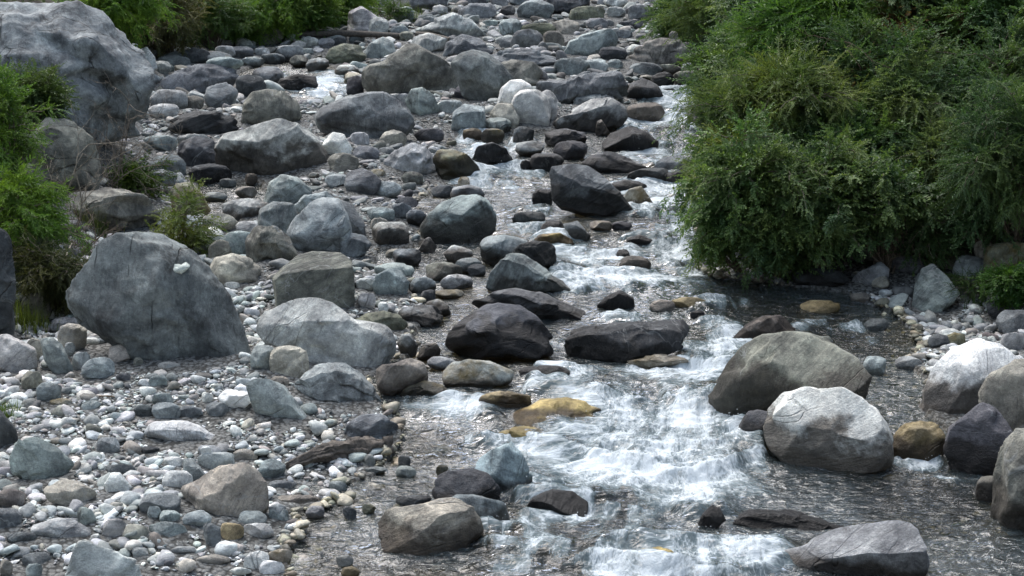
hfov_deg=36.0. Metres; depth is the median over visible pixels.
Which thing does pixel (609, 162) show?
boulder
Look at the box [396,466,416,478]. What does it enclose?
cobble
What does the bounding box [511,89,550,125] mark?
boulder
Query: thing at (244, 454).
stone
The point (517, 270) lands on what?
boulder
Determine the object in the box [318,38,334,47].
cobble
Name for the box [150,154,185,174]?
boulder
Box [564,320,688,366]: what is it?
slab
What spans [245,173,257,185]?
stone
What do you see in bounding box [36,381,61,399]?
stone
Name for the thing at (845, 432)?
boulder
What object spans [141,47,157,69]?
stone
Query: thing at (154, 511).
cobble
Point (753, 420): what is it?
boulder
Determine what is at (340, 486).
cobble
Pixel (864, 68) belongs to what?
shrub
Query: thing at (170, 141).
boulder
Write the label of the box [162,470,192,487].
stone
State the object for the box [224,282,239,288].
stone
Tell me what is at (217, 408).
cobble
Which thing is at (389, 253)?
stone
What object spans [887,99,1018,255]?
shrub
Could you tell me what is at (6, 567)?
cobble
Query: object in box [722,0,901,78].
shrub
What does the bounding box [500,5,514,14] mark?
boulder
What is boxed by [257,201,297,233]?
boulder
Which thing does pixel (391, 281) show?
stone
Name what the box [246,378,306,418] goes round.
boulder
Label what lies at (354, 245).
boulder
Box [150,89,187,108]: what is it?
stone
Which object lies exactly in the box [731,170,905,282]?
shrub
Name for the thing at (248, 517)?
stone
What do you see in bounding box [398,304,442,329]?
boulder
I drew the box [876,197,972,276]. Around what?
shrub
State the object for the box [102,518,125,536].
stone
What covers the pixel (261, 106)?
boulder
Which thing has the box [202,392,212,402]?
cobble
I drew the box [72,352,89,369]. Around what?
stone
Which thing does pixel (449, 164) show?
boulder
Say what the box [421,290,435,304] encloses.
cobble
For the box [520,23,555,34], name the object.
boulder
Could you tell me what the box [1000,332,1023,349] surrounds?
cobble
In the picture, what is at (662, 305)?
stone
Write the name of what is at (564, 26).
boulder
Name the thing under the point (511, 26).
boulder
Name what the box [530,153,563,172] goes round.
boulder
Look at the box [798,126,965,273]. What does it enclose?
shrub
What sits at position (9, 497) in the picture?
stone
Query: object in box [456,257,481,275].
stone
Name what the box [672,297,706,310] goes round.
stone
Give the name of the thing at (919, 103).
shrub
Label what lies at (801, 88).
shrub
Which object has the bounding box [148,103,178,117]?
stone
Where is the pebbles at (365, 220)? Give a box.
[15,102,994,364]
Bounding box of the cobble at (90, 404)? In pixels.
[81,400,101,409]
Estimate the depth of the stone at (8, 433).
12.88 m
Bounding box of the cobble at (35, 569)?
[25,563,42,575]
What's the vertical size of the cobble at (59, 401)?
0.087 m
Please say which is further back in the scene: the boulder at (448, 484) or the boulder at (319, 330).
the boulder at (319, 330)
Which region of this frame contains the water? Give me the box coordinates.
[200,62,1023,575]
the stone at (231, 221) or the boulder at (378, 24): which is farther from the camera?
the boulder at (378, 24)
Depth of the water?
13.42 m
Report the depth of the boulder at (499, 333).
15.43 m
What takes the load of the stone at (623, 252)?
on the water
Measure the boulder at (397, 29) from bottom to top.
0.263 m
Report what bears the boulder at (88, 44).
on the ground at (544, 552)
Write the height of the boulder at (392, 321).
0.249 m
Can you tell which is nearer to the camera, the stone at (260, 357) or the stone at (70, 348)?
the stone at (260, 357)
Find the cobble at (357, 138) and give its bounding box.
[350,132,369,144]
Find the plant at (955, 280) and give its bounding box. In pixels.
[943,262,989,305]
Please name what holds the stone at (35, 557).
on the ground at (544, 552)
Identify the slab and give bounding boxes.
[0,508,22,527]
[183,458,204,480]
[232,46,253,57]
[278,494,320,503]
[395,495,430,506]
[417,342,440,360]
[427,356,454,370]
[453,494,509,532]
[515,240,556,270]
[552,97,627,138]
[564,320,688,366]
[573,94,614,104]
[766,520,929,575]
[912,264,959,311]
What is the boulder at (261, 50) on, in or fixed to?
on the ground at (544, 552)
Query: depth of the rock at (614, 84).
28.33 m
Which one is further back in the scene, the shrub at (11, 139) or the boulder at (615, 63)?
the boulder at (615, 63)
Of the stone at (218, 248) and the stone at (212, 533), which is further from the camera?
the stone at (218, 248)
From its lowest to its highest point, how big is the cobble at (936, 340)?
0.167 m
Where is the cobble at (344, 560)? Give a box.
[336,555,352,566]
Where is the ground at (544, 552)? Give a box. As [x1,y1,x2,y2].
[0,0,1023,575]
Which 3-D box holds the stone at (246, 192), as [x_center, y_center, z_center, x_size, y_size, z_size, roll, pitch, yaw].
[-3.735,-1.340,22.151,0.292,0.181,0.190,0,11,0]
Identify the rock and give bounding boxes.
[0,228,16,335]
[522,489,587,522]
[536,71,627,103]
[597,290,634,310]
[627,354,688,369]
[696,505,725,531]
[733,509,843,539]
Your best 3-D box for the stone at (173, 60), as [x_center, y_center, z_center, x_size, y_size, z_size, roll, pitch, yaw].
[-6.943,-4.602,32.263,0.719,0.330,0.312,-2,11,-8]
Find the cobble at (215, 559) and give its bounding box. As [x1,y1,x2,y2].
[196,554,230,564]
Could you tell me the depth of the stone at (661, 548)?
11.20 m
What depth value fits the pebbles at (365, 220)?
20.40 m
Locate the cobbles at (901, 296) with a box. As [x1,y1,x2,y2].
[27,90,974,330]
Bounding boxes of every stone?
[0,334,37,372]
[0,410,17,447]
[0,488,25,506]
[6,532,37,542]
[21,292,52,319]
[21,371,42,388]
[21,552,50,565]
[27,338,42,359]
[31,517,90,537]
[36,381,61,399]
[40,337,72,373]
[50,316,78,331]
[57,323,86,348]
[64,342,75,355]
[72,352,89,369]
[77,507,95,524]
[81,357,114,378]
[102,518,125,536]
[104,472,132,491]
[108,344,129,362]
[133,357,142,365]
[139,493,180,511]
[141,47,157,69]
[144,420,214,440]
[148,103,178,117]
[149,521,187,536]
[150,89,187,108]
[156,61,171,73]
[157,55,190,65]
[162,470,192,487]
[170,182,210,216]
[173,262,189,273]
[181,48,209,62]
[182,510,211,525]
[197,452,234,468]
[200,446,212,453]
[202,213,236,229]
[203,523,220,545]
[204,82,237,108]
[205,227,223,243]
[206,57,243,68]
[208,239,231,258]
[218,389,250,407]
[220,178,236,187]
[221,523,243,539]
[223,231,249,254]
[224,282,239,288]
[233,449,257,458]
[236,74,266,96]
[236,186,256,197]
[236,221,256,231]
[238,511,266,523]
[243,551,268,568]
[244,523,273,538]
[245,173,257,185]
[250,345,273,368]
[257,27,282,44]
[261,53,284,64]
[268,549,292,563]
[269,345,308,377]
[271,376,288,384]
[289,55,307,68]
[294,191,333,211]
[306,57,328,73]
[322,132,352,153]
[334,64,358,74]
[355,278,372,289]
[364,454,374,465]
[370,218,387,228]
[371,268,409,294]
[372,169,384,175]
[374,262,413,275]
[379,130,406,145]
[386,248,396,258]
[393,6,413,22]
[393,202,411,217]
[395,93,407,106]
[395,197,417,206]
[397,333,417,356]
[398,456,410,465]
[406,210,425,226]
[411,33,447,51]
[414,128,443,141]
[415,31,449,40]
[419,237,436,254]
[422,16,436,21]
[425,299,450,316]
[432,4,447,14]
[435,289,463,299]
[436,464,447,475]
[438,100,461,112]
[444,245,472,263]
[454,86,463,97]
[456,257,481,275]
[458,177,469,185]
[462,128,481,143]
[467,264,485,276]
[480,128,504,143]
[486,117,511,132]
[499,426,546,437]
[519,365,569,379]
[520,160,530,169]
[532,188,551,206]
[534,233,574,244]
[540,220,563,229]
[543,31,564,45]
[563,221,590,246]
[585,18,608,27]
[589,220,611,232]
[595,119,608,137]
[598,46,627,59]
[606,6,625,16]
[612,179,646,195]
[612,221,631,231]
[616,249,629,260]
[619,255,650,268]
[626,234,651,250]
[642,546,673,552]
[649,299,674,313]
[669,31,677,38]
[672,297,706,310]
[690,310,704,318]
[800,300,839,314]
[863,318,888,331]
[863,356,885,376]
[892,421,944,471]
[975,476,992,503]
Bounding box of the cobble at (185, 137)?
[177,133,210,143]
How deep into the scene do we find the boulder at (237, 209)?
20.57 m
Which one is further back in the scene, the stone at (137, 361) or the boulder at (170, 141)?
the boulder at (170, 141)
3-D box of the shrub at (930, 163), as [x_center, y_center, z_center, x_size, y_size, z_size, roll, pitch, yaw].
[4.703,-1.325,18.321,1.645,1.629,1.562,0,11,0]
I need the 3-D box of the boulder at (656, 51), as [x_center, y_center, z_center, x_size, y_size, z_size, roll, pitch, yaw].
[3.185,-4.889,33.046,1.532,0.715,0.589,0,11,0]
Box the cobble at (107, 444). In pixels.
[96,437,119,451]
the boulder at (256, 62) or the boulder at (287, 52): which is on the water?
the boulder at (287, 52)
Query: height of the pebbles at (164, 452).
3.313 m
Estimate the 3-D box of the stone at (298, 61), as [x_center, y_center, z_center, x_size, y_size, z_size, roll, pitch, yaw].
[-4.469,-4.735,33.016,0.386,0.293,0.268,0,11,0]
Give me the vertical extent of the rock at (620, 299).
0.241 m
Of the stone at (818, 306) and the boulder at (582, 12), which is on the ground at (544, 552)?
the boulder at (582, 12)
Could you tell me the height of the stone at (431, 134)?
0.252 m
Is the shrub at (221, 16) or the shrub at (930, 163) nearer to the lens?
the shrub at (930, 163)
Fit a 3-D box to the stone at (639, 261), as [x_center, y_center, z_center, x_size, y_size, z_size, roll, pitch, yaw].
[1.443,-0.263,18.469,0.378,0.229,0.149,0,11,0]
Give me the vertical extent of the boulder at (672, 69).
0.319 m
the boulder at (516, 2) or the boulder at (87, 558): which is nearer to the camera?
the boulder at (87, 558)
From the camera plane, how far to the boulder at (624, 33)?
35.83 m
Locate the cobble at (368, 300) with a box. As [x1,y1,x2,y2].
[357,293,375,308]
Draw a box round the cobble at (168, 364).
[158,361,179,367]
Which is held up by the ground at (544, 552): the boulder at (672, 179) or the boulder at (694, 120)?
the boulder at (694, 120)
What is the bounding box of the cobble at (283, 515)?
[268,509,288,520]
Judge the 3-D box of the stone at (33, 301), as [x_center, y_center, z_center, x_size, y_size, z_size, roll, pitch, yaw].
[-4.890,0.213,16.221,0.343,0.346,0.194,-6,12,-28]
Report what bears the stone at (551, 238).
on the water
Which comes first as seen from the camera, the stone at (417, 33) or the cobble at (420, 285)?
the cobble at (420, 285)
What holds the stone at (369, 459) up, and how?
on the ground at (544, 552)
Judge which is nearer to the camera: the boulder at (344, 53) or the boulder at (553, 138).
the boulder at (553, 138)
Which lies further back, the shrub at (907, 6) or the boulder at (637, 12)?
the boulder at (637, 12)
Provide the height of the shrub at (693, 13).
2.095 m
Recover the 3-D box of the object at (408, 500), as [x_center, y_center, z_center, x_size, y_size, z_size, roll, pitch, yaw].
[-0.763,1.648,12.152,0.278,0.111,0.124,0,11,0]
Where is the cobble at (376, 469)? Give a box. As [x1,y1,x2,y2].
[365,466,385,473]
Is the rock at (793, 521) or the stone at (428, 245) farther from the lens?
the stone at (428, 245)
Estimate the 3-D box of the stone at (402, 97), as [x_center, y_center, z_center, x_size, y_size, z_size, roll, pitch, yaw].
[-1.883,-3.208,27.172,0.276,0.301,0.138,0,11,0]
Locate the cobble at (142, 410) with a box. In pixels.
[134,404,152,416]
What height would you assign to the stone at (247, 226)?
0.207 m
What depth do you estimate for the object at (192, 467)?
12.27 m
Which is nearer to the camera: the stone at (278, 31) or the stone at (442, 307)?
the stone at (442, 307)
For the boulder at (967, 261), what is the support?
on the ground at (544, 552)
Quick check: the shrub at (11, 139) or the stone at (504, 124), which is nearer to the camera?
the shrub at (11, 139)
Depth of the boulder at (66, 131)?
19.59 m
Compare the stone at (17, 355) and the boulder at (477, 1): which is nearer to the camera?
the stone at (17, 355)
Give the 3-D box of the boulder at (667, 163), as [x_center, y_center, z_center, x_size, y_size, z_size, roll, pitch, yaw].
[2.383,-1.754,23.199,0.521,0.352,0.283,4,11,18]
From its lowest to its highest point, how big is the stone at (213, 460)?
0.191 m
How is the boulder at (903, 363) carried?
on the water
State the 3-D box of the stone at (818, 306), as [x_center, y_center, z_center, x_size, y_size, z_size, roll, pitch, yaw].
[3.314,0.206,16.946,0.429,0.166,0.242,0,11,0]
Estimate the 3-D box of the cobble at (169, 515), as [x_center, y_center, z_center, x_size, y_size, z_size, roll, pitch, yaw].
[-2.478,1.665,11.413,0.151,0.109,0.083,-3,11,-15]
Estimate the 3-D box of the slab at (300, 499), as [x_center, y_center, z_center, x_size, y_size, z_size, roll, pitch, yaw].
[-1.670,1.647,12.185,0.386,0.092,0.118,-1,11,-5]
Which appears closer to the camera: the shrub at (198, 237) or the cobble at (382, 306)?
the cobble at (382, 306)
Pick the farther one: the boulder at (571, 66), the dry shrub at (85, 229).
the boulder at (571, 66)
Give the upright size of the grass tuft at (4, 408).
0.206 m
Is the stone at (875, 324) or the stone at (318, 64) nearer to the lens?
the stone at (875, 324)
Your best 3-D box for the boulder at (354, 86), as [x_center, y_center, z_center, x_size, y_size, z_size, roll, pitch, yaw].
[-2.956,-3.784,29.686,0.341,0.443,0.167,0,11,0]
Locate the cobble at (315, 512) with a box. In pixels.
[305,506,323,519]
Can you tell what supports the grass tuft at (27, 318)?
on the ground at (544, 552)
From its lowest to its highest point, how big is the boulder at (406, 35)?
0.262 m
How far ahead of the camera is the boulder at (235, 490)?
11.68 m
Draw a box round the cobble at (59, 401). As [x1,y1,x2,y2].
[49,398,72,404]
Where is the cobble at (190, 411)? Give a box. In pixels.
[180,406,202,417]
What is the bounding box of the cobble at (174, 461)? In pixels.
[162,456,182,466]
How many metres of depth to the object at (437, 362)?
15.03 m
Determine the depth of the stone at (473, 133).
25.87 m
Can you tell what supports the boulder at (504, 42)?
on the ground at (544, 552)
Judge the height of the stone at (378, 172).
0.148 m
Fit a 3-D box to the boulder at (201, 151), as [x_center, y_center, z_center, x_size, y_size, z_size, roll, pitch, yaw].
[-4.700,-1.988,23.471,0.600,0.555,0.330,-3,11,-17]
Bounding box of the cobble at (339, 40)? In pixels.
[333,37,346,44]
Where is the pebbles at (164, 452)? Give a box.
[0,236,1023,575]
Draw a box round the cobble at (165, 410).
[152,402,180,418]
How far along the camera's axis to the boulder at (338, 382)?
14.16 m
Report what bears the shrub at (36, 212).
on the ground at (544, 552)
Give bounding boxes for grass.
[151,27,225,50]
[382,5,452,22]
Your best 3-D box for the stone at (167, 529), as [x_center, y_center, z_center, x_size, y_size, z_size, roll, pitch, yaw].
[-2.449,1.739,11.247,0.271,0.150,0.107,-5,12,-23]
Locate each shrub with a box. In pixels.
[0,55,70,195]
[0,153,92,266]
[1,57,81,129]
[9,224,93,317]
[20,84,177,237]
[52,0,184,47]
[54,185,127,256]
[77,69,195,199]
[131,0,218,57]
[140,173,227,256]
[162,0,262,50]
[215,0,314,45]
[264,0,353,38]
[316,0,380,27]
[635,0,712,45]
[641,0,744,55]
[652,56,796,176]
[659,100,794,273]
[661,31,883,163]
[666,0,763,120]
[667,154,707,199]
[671,208,741,275]
[675,122,874,295]
[679,116,803,197]
[702,0,767,93]
[704,0,774,40]
[710,205,823,286]
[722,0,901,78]
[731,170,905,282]
[755,94,953,176]
[789,117,916,188]
[791,0,973,117]
[791,25,889,73]
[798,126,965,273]
[816,41,885,115]
[820,32,971,131]
[854,36,1008,155]
[859,0,984,66]
[864,0,953,23]
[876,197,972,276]
[886,107,960,210]
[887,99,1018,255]
[894,174,957,265]
[899,0,1023,66]
[909,186,1023,255]
[923,3,1023,157]
[929,60,1023,269]
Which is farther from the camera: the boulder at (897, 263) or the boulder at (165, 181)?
the boulder at (165, 181)
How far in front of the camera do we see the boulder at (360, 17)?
36.42 m
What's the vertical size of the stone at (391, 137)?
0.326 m
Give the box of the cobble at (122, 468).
[105,464,135,473]
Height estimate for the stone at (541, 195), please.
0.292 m
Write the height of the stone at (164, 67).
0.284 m
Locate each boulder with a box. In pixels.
[0,0,154,145]
[9,437,73,479]
[26,117,101,192]
[43,480,96,505]
[64,187,159,229]
[65,231,250,360]
[65,541,141,575]
[143,135,177,150]
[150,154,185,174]
[153,169,176,185]
[160,64,238,92]
[168,111,238,133]
[175,215,202,228]
[177,136,215,165]
[181,462,268,516]
[187,95,203,108]
[188,163,231,186]
[204,192,227,202]
[210,253,260,284]
[214,118,328,174]
[215,46,235,56]
[222,198,268,220]
[241,89,301,124]
[242,56,264,67]
[245,225,296,261]
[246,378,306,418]
[252,66,283,82]
[254,47,269,54]
[256,297,395,366]
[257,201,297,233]
[258,459,285,477]
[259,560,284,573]
[263,174,312,202]
[272,251,354,307]
[276,45,303,63]
[278,74,317,95]
[286,197,351,251]
[294,362,381,403]
[303,48,313,53]
[313,91,414,137]
[325,43,366,63]
[325,174,345,187]
[328,153,358,170]
[340,233,371,257]
[341,200,365,235]
[343,413,397,437]
[344,168,380,194]
[346,75,363,94]
[347,6,376,30]
[352,146,379,158]
[357,310,407,329]
[361,43,457,93]
[363,37,395,57]
[367,207,394,218]
[368,17,388,31]
[372,222,408,244]
[375,181,401,196]
[376,358,428,401]
[377,497,483,571]
[383,143,435,173]
[390,25,408,32]
[393,249,421,266]
[398,0,408,5]
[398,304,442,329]
[399,31,413,40]
[400,380,447,401]
[401,171,422,183]
[405,87,439,115]
[409,0,447,11]
[418,12,485,36]
[420,194,496,250]
[425,262,461,283]
[431,185,452,198]
[432,468,499,500]
[433,149,479,179]
[440,274,472,289]
[442,34,492,55]
[442,359,513,390]
[445,303,553,365]
[447,0,460,5]
[450,185,484,197]
[451,49,512,100]
[451,104,485,130]
[461,3,496,17]
[465,0,486,3]
[471,288,597,327]
[472,142,512,173]
[475,441,532,508]
[479,391,531,414]
[480,235,526,266]
[482,20,497,25]
[486,253,575,299]
[490,0,507,6]
[490,103,519,127]
[491,49,556,65]
[497,79,531,103]
[498,18,522,34]
[498,37,511,47]
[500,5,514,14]
[501,59,542,85]
[503,397,600,443]
[508,0,526,4]
[510,29,542,47]
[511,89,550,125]
[512,211,544,222]
[513,126,533,142]
[515,141,543,157]
[517,0,553,17]
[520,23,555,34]
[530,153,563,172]
[543,0,589,13]
[543,90,557,119]
[544,128,586,147]
[549,164,634,220]
[552,19,579,33]
[553,140,587,162]
[554,57,589,74]
[564,29,617,55]
[568,6,604,19]
[582,151,647,175]
[585,59,608,71]
[597,0,606,5]
[602,126,658,153]
[603,0,627,6]
[607,59,622,67]
[616,30,632,37]
[618,19,648,28]
[624,186,654,211]
[626,78,662,101]
[626,102,664,121]
[627,168,667,180]
[628,4,651,20]
[628,38,696,66]
[629,62,662,74]
[650,72,675,85]
[655,156,688,170]
[659,64,681,74]
[666,171,686,182]
[673,70,697,84]
[687,33,706,46]
[687,111,705,130]
[708,331,871,415]
[733,315,795,338]
[739,409,766,447]
[763,386,893,477]
[792,267,849,286]
[845,240,877,261]
[851,262,888,284]
[871,276,889,288]
[891,256,926,273]
[895,356,921,371]
[918,338,1023,414]
[932,250,972,268]
[943,402,1012,486]
[952,255,982,278]
[973,240,994,259]
[978,359,1023,430]
[983,241,1023,272]
[987,302,1013,318]
[991,428,1023,541]
[995,310,1023,333]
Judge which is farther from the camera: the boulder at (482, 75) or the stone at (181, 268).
the boulder at (482, 75)
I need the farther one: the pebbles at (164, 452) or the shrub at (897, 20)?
the shrub at (897, 20)
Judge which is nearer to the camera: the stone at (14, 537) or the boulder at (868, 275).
the stone at (14, 537)
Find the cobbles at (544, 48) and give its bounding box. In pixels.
[132,0,685,128]
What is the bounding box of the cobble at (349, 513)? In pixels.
[343,507,356,520]
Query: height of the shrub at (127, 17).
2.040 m
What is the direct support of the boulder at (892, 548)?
on the water
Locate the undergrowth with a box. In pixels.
[1,0,69,2]
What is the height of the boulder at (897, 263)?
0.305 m
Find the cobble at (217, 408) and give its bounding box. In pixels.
[206,402,228,415]
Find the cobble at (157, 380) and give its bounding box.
[148,375,166,385]
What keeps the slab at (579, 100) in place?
on the ground at (544, 552)
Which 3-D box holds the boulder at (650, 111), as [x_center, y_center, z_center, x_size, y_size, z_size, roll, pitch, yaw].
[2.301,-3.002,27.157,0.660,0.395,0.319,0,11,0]
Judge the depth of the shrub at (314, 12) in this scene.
35.62 m
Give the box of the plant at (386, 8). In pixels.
[366,0,417,22]
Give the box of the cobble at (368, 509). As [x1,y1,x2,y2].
[362,504,375,515]
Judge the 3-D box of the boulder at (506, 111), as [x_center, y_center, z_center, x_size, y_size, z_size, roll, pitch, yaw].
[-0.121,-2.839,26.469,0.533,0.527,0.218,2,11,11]
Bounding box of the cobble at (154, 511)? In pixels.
[147,506,161,517]
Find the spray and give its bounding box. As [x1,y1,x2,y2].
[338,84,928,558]
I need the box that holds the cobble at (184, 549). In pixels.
[170,546,196,552]
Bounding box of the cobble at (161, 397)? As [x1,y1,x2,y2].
[152,393,172,404]
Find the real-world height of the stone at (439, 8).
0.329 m
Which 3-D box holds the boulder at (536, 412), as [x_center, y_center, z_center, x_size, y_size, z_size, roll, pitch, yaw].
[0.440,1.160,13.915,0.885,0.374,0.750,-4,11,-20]
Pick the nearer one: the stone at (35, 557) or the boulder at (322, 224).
the stone at (35, 557)
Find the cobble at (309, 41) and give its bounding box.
[300,37,317,45]
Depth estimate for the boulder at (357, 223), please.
19.63 m
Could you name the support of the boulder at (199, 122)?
on the ground at (544, 552)
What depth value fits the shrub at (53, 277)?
16.10 m
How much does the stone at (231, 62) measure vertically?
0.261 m
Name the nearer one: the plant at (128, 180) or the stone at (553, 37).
the plant at (128, 180)
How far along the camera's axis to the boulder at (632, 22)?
38.07 m
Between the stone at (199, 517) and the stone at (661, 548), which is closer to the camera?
the stone at (661, 548)
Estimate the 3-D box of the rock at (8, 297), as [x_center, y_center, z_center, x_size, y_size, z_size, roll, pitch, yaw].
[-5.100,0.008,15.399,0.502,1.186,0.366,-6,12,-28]
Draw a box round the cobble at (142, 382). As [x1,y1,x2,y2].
[137,379,149,385]
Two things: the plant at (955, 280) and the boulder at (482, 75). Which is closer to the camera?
the plant at (955, 280)
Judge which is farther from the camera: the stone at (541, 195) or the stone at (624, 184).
the stone at (624, 184)
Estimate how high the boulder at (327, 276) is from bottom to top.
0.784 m
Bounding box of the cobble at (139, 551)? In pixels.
[132,547,147,556]
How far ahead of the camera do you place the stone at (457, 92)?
28.70 m
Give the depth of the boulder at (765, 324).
16.04 m
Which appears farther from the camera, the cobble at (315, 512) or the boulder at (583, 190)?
the boulder at (583, 190)
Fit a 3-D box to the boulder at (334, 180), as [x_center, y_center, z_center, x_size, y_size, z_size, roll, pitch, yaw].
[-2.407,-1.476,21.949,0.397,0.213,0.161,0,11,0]
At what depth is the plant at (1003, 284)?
16.21 m
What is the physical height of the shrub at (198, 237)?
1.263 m
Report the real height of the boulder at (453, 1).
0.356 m
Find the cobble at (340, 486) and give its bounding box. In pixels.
[329,481,347,492]
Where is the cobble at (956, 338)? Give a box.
[947,332,964,344]
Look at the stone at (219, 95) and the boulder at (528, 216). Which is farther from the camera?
the stone at (219, 95)
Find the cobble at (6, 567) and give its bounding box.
[0,559,12,575]
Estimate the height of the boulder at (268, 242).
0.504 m
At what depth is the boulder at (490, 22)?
38.65 m
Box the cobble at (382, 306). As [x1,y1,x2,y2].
[378,302,388,311]
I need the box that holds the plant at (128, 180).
[102,149,181,199]
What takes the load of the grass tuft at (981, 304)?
on the ground at (544, 552)
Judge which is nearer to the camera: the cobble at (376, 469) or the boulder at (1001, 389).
the cobble at (376, 469)
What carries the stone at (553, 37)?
on the ground at (544, 552)
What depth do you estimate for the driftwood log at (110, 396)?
13.82 m
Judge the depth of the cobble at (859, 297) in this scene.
17.17 m
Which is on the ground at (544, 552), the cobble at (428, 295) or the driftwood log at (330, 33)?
the driftwood log at (330, 33)
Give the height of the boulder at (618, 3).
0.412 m
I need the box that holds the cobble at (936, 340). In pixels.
[927,334,948,347]
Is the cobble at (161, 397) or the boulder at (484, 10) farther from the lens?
the boulder at (484, 10)
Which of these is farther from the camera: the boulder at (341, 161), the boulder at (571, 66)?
the boulder at (571, 66)
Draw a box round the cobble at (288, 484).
[268,480,296,488]
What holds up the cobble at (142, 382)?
on the ground at (544, 552)
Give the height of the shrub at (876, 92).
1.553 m
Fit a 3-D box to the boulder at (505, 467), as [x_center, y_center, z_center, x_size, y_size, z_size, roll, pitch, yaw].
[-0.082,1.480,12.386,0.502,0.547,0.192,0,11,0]
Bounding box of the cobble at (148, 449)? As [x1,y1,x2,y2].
[141,446,159,453]
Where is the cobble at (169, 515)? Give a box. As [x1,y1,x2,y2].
[159,510,180,521]
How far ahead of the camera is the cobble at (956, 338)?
15.65 m
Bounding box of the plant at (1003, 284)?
[967,258,1023,309]
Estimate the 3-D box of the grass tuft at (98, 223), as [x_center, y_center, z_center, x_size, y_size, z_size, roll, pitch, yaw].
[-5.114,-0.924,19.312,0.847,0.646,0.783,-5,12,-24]
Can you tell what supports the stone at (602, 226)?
on the water
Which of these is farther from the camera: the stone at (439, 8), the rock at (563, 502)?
the stone at (439, 8)
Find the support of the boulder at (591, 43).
on the ground at (544, 552)
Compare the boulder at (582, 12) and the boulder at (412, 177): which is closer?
the boulder at (412, 177)
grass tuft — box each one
[0,398,23,418]
[13,284,62,334]
[66,195,125,238]
[961,263,1006,319]
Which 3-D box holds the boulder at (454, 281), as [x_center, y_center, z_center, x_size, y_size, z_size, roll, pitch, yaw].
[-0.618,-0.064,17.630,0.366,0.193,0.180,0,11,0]
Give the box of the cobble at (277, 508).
[269,503,285,513]
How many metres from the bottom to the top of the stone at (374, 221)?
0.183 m
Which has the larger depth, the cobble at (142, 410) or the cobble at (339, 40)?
the cobble at (339, 40)
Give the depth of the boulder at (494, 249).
18.66 m
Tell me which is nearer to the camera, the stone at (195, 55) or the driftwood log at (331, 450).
the driftwood log at (331, 450)
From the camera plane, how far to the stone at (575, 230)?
19.66 m
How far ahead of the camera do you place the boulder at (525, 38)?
34.34 m
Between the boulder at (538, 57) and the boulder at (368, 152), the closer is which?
the boulder at (368, 152)
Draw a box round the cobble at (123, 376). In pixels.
[116,373,129,380]
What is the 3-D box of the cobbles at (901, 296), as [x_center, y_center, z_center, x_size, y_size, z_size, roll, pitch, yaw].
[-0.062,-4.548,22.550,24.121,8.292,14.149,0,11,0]
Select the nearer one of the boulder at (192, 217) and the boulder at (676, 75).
the boulder at (192, 217)
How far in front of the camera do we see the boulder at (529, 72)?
29.68 m
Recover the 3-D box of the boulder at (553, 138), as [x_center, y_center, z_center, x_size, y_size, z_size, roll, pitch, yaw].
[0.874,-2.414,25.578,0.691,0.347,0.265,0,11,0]
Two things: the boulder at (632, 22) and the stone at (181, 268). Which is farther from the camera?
the boulder at (632, 22)
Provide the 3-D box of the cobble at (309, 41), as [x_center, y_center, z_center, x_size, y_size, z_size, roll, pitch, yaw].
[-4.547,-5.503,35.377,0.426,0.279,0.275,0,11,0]
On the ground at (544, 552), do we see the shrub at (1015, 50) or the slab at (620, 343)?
the shrub at (1015, 50)
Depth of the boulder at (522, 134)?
25.61 m
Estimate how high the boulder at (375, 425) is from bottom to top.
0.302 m
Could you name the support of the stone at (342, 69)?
on the ground at (544, 552)
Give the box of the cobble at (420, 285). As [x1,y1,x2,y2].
[410,277,435,295]
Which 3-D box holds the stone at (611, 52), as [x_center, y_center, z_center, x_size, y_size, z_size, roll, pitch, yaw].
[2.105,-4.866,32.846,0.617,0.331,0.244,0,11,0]
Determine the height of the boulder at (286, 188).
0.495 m
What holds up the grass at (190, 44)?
on the ground at (544, 552)
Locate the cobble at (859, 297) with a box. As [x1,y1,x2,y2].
[850,293,869,302]
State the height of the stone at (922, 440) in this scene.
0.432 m
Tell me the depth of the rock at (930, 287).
16.89 m
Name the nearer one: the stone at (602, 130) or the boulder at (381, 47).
the stone at (602, 130)
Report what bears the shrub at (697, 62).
on the ground at (544, 552)
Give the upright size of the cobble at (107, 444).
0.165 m
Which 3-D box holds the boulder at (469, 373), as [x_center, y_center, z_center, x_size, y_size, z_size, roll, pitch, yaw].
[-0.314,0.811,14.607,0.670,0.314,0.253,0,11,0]
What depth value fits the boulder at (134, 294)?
14.73 m
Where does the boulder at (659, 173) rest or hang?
in the water
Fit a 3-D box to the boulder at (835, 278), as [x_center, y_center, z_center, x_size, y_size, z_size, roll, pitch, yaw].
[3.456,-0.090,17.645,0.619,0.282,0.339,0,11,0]
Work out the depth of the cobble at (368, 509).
11.93 m
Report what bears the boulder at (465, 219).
on the ground at (544, 552)
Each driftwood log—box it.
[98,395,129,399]
[285,436,393,468]
[298,30,399,38]
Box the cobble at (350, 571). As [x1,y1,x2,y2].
[341,566,359,575]
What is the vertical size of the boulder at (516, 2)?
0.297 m

